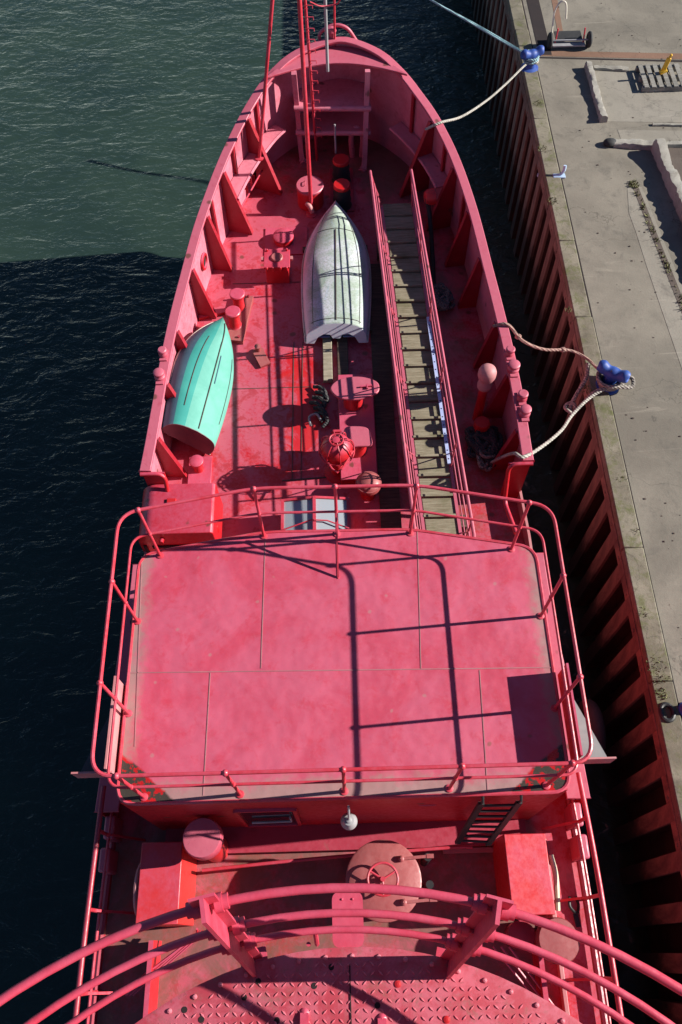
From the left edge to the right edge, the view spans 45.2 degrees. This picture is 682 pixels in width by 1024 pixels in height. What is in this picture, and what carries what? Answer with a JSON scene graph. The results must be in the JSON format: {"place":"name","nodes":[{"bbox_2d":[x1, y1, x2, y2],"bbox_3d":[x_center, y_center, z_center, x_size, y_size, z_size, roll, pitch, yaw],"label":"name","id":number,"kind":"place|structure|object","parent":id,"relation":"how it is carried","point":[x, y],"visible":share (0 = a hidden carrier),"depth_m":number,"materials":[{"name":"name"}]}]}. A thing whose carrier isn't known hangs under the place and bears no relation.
{"place":"outdoors","nodes":[
{"label":"outdoors","id":0,"kind":"place"},
{"bbox_2d":[0,0,659,1023],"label":"water","id":1,"kind":"structure","parent":0,"point":[118,118],"depth_m":19.39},
{"bbox_2d":[0,0,681,1023],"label":"lightship","id":2,"kind":"object","parent":1,"relation":"on","point":[340,710],"visible":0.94,"depth_m":10.40,"materials":[{"name":"red paint"}]},
{"bbox_2d":[133,842,196,926],"bbox_3d":[-2.274,4.827,10.611,0.653,0.800,0.947,-2,62,0],"label":"deck locker","id":3,"kind":"object","parent":2,"relation":"on","point":[165,879],"visible":0.88,"depth_m":10.31,"materials":[{"name":"red metal"}]},
{"bbox_2d":[138,483,222,552],"bbox_3d":[-2.547,0.145,13.085,1.232,0.895,0.902,-2,62,0],"label":"deck locker","id":4,"kind":"object","parent":2,"relation":"on","point":[183,514],"visible":0.88,"depth_m":12.73,"materials":[{"name":"red metal"}]},
{"bbox_2d":[162,317,233,454],"bbox_3d":[-2.417,-2.372,14.424,0.975,0.884,2.712,6,62,4],"label":"dinghy","id":5,"kind":"object","parent":2,"relation":"on","point":[201,380],"visible":0.97,"depth_m":13.98,"materials":[{"name":"green paint"}]},
{"bbox_2d":[308,413,321,426],"bbox_3d":[-0.488,-1.636,14.424,0.258,0.084,0.203,-29,65,-14],"label":"shackle","id":6,"kind":"object","parent":2,"relation":"on","point":[313,414],"visible":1,"depth_m":14.41,"materials":[{"name":"grey metal"}]},
{"bbox_2d":[309,385,329,427],"bbox_3d":[-0.386,-1.890,14.564,0.372,0.117,0.939,-2,62,0],"label":"rope heap","id":7,"kind":"object","parent":2,"relation":"on","point":[322,406],"visible":1,"depth_m":14.55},
{"bbox_2d":[322,335,332,382],"bbox_3d":[-0.250,-2.888,15.117,0.170,0.080,1.200,-2,62,0],"label":"plank","id":8,"kind":"object","parent":2,"relation":"on","point":[327,362],"visible":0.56,"depth_m":15.01,"materials":[{"name":"grey wood"}]},
{"bbox_2d":[301,200,370,343],"bbox_3d":[-0.102,-4.825,15.881,1.370,0.425,3.649,-2,62,0],"label":"dinghy","id":9,"kind":"object","parent":2,"relation":"on","point":[336,285],"visible":1,"depth_m":15.51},
{"bbox_2d":[318,429,354,483],"bbox_3d":[-0.083,-0.899,13.527,0.598,1.032,0.648,33,67,17],"label":"buoy lantern","id":10,"kind":"object","parent":2,"relation":"on","point":[336,448],"visible":0.98,"depth_m":13.19,"materials":[{"name":"red paint"}]},
{"bbox_2d":[337,335,348,374],"bbox_3d":[0.029,-2.965,15.160,0.200,0.070,1.300,-2,62,0],"label":"plank","id":11,"kind":"object","parent":2,"relation":"on","point":[342,355],"visible":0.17,"depth_m":15.07,"materials":[{"name":"brown wood"}]},
{"bbox_2d":[376,235,422,260],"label":"timber block","id":12,"kind":"structure","parent":2,"relation":"on","point":[378,258],"depth_m":16.11,"materials":[{"name":"brown wood"}]},
{"bbox_2d":[369,169,475,536],"bbox_3d":[1.231,-2.873,14.050,0.900,1.026,8.087,-4,62,-1],"label":"gangway","id":13,"kind":"object","parent":12,"relation":"on","point":[410,308],"visible":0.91,"depth_m":14.04,"materials":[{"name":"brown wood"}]},
{"bbox_2d":[409,515,466,534],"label":"timber block","id":14,"kind":"structure","parent":2,"relation":"on","point":[465,526],"depth_m":13.03,"materials":[{"name":"brown wood"}]},
{"bbox_2d":[428,282,454,310],"bbox_3d":[1.923,-4.103,15.646,0.507,0.206,0.733,-2,62,0],"label":"rope heap","id":15,"kind":"object","parent":2,"relation":"on","point":[444,297],"visible":0.88,"depth_m":15.57,"materials":[{"name":"black fabric"}]},
{"bbox_2d":[464,425,503,466],"bbox_3d":[2.472,-1.124,14.037,0.666,0.255,0.850,-2,62,0],"label":"rope heap","id":16,"kind":"object","parent":2,"relation":"on","point":[478,440],"visible":0.91,"depth_m":13.99,"materials":[{"name":"black fabric"}]},
{"bbox_2d":[476,442,498,471],"bbox_3d":[2.506,-0.976,13.949,0.439,0.199,0.647,-2,62,0],"label":"rope heap","id":17,"kind":"object","parent":16,"relation":"on","point":[482,465],"visible":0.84,"depth_m":13.84,"materials":[{"name":"black fabric"}]},
{"bbox_2d":[455,795,522,845],"bbox_3d":[1.748,3.694,9.777,0.643,1.551,0.381,-2,62,0],"label":"ladder","id":18,"kind":"object","parent":2,"relation":"on","point":[501,825],"visible":1,"depth_m":9.76,"materials":[{"name":"red metal"}]},
{"bbox_2d":[492,833,559,916],"bbox_3d":[2.409,4.707,10.605,0.707,0.799,0.936,-2,62,0],"label":"deck locker","id":19,"kind":"object","parent":2,"relation":"on","point":[522,873],"visible":0.91,"depth_m":10.33,"materials":[{"name":"red metal"}]},
{"bbox_2d":[490,382,620,463],"bbox_3d":[3.689,-1.756,13.694,0.704,1.230,3.271,41,69,20],"label":"mooring rope","id":20,"kind":"object","parent":2,"relation":"attached to","point":[553,437],"visible":0.84,"depth_m":13.51,"materials":[{"name":"beige fabric"}]},
{"bbox_2d":[578,699,605,751],"bbox_3d":[3.905,3.431,12.858,0.251,0.971,0.971,-2,62,0],"label":"tyre fender","id":21,"kind":"object","parent":2,"relation":"hanging from","point":[597,724],"visible":0.31,"depth_m":12.47,"materials":[{"name":"black rubber"}]},
{"bbox_2d":[568,896,580,926],"bbox_3d":[3.061,5.227,10.723,0.161,0.063,0.369,-2,62,0],"label":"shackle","id":22,"kind":"object","parent":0,"point":[576,919],"visible":0.84,"depth_m":10.70,"materials":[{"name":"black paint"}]},
{"bbox_2d":[523,0,681,703],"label":"quay","id":23,"kind":"structure","parent":0,"point":[598,195],"depth_m":16.18,"materials":[{"name":"concrete"}]},
{"bbox_2d":[527,0,551,54],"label":"quay slot","id":24,"kind":"object","parent":23,"relation":"attached to","point":[537,21],"visible":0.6,"depth_m":19.76,"materials":[{"name":"grey concrete"}]},
{"bbox_2d":[552,0,562,30],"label":"rail strip","id":25,"kind":"object","parent":23,"relation":"on","point":[557,17],"visible":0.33,"depth_m":19.90,"materials":[{"name":"brown metal"}]},
{"bbox_2d":[547,0,592,48],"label":"hand cart","id":26,"kind":"object","parent":23,"relation":"on","point":[575,38],"visible":1,"depth_m":19.18,"materials":[{"name":"grey metal"}]},
{"bbox_2d":[471,0,681,1023],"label":"sheet pile wall","id":27,"kind":"structure","parent":23,"relation":"attached to","point":[614,590],"depth_m":14.71,"materials":[{"name":"brown metal"}]},
{"bbox_2d":[520,45,543,72],"bbox_3d":[4.355,-10.383,18.754,0.404,0.492,0.535,36,68,18],"label":"mooring bollard","id":28,"kind":"object","parent":27,"relation":"on","point":[525,54],"visible":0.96,"depth_m":18.60,"materials":[{"name":"blue metal"}]},
{"bbox_2d":[425,61,538,129],"bbox_3d":[3.126,-8.908,17.257,0.295,1.424,4.999,30,66,16],"label":"mooring rope","id":29,"kind":"object","parent":28,"relation":"attached to","point":[479,105],"visible":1,"depth_m":17.01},
{"bbox_2d":[430,0,539,64],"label":"mooring rope","id":30,"kind":"object","parent":28,"relation":"attached to","point":[530,62],"visible":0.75,"depth_m":18.76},
{"bbox_2d":[553,165,566,178],"bbox_3d":[4.578,-7.117,17.131,0.260,0.250,0.142,-2,62,0],"label":"mooring cleat","id":31,"kind":"object","parent":27,"relation":"on","point":[561,175],"visible":1,"depth_m":17.17,"materials":[{"name":"blue paint"}]},
{"bbox_2d":[596,360,630,394],"bbox_3d":[4.761,-2.385,14.431,0.426,0.518,0.563,-25,64,-12],"label":"mooring bollard","id":32,"kind":"object","parent":27,"relation":"on","point":[613,375],"visible":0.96,"depth_m":14.27,"materials":[{"name":"blue metal"}]},
{"bbox_2d":[492,322,596,369],"bbox_3d":[3.750,-2.927,14.211,2.350,1.016,0.364,7,62,5],"label":"mooring rope","id":33,"kind":"object","parent":32,"relation":"attached to","point":[561,349],"visible":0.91,"depth_m":14.26,"materials":[{"name":"beige fabric"}]},
{"bbox_2d":[563,363,634,414],"bbox_3d":[4.538,-2.269,14.636,1.290,0.561,0.710,-15,63,-7],"label":"mooring rope","id":34,"kind":"object","parent":32,"relation":"attached to","point":[601,385],"visible":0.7,"depth_m":14.51,"materials":[{"name":"beige fabric"}]},
{"bbox_2d":[658,702,675,722],"bbox_3d":[4.714,2.897,11.850,0.250,0.070,0.310,-2,62,0],"label":"mooring ring","id":35,"kind":"object","parent":27,"relation":"on","point":[662,705],"visible":1,"depth_m":11.82,"materials":[{"name":"black paint"}]},
{"bbox_2d":[584,61,607,122],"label":"concrete kerb","id":36,"kind":"structure","parent":23,"relation":"on","point":[602,114],"depth_m":18.36,"materials":[{"name":"grey concrete"}]},
{"bbox_2d":[534,100,681,698],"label":"weeds","id":37,"kind":"object","parent":23,"relation":"on","point":[667,263],"visible":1,"depth_m":16.07,"materials":[{"name":"green plant"}]},
{"bbox_2d":[603,138,615,146],"bbox_3d":[5.793,-7.952,17.636,0.312,0.156,0.234,-2,62,0],"label":"stone","id":38,"kind":"object","parent":23,"relation":"on","point":[608,142],"visible":1,"depth_m":17.58,"materials":[{"name":"grey stone"}]},
{"bbox_2d":[539,57,681,61],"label":"rail groove","id":39,"kind":"object","parent":23,"relation":"on","point":[611,59],"depth_m":19.08},
{"bbox_2d":[593,65,628,71],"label":"concrete kerb","id":40,"kind":"structure","parent":23,"relation":"on","point":[613,68],"depth_m":18.86,"materials":[{"name":"grey concrete"}]},
{"bbox_2d":[541,51,681,58],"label":"rail strip","id":41,"kind":"object","parent":23,"relation":"on","point":[613,54],"visible":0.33,"depth_m":19.16,"materials":[{"name":"brown metal"}]},
{"bbox_2d":[556,3,681,638],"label":"grit","id":42,"kind":"object","parent":23,"relation":"on","point":[630,289],"visible":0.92,"depth_m":16.17,"materials":[{"name":"grey gravel"}]},
{"bbox_2d":[613,138,654,149],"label":"concrete kerb","id":43,"kind":"structure","parent":23,"relation":"on","point":[639,144],"depth_m":17.56,"materials":[{"name":"grey concrete"}]},
{"bbox_2d":[595,71,681,121],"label":"pale slab","id":44,"kind":"structure","parent":23,"relation":"on","point":[624,99],"depth_m":18.37,"materials":[{"name":"grey concrete"}]},
{"bbox_2d":[635,63,681,91],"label":"pallet","id":45,"kind":"object","parent":44,"relation":"on","point":[650,77],"visible":0.97,"depth_m":18.56,"materials":[{"name":"grey wood"}]},
{"bbox_2d":[659,54,672,74],"bbox_3d":[7.305,-10.062,18.421,0.180,0.430,0.120,-9,62,-4],"label":"yellow stand","id":46,"kind":"object","parent":45,"relation":"on","point":[663,70],"visible":1,"depth_m":18.46,"materials":[{"name":"paint"}]},
{"bbox_2d":[618,130,681,140],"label":"pale slab","id":47,"kind":"structure","parent":23,"relation":"on","point":[652,135],"depth_m":17.82,"materials":[{"name":"grey concrete"}]},
{"bbox_2d":[627,187,681,367],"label":"pale screed","id":48,"kind":"object","parent":23,"relation":"on","point":[669,306],"visible":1,"depth_m":15.95,"materials":[{"name":"beige concrete"}]},
{"bbox_2d":[633,184,681,311],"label":"rail slot","id":49,"kind":"object","parent":48,"relation":"on","point":[673,283],"visible":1,"depth_m":16.21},
{"bbox_2d":[651,138,681,221],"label":"concrete kerb","id":50,"kind":"structure","parent":23,"relation":"on","point":[667,170],"depth_m":17.01,"materials":[{"name":"beige concrete"}]},
{"bbox_2d":[652,122,681,126],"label":"concrete kerb","id":51,"kind":"structure","parent":23,"relation":"on","point":[665,124],"depth_m":17.93,"materials":[{"name":"grey concrete"}]},
{"bbox_2d":[666,141,681,147],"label":"concrete kerb","id":52,"kind":"structure","parent":23,"relation":"on","point":[671,144],"depth_m":17.58,"materials":[{"name":"grey concrete"}]},
{"bbox_2d":[678,702,681,715],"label":"mooring bollard","id":53,"kind":"object","parent":23,"relation":"on","point":[680,708],"visible":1,"depth_m":11.85,"materials":[{"name":"blue paint"}]},
{"bbox_2d":[668,147,681,180],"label":"pit floor","id":54,"kind":"structure","parent":0,"point":[676,155],"depth_m":17.45,"materials":[{"name":"beige concrete"}]}
]}

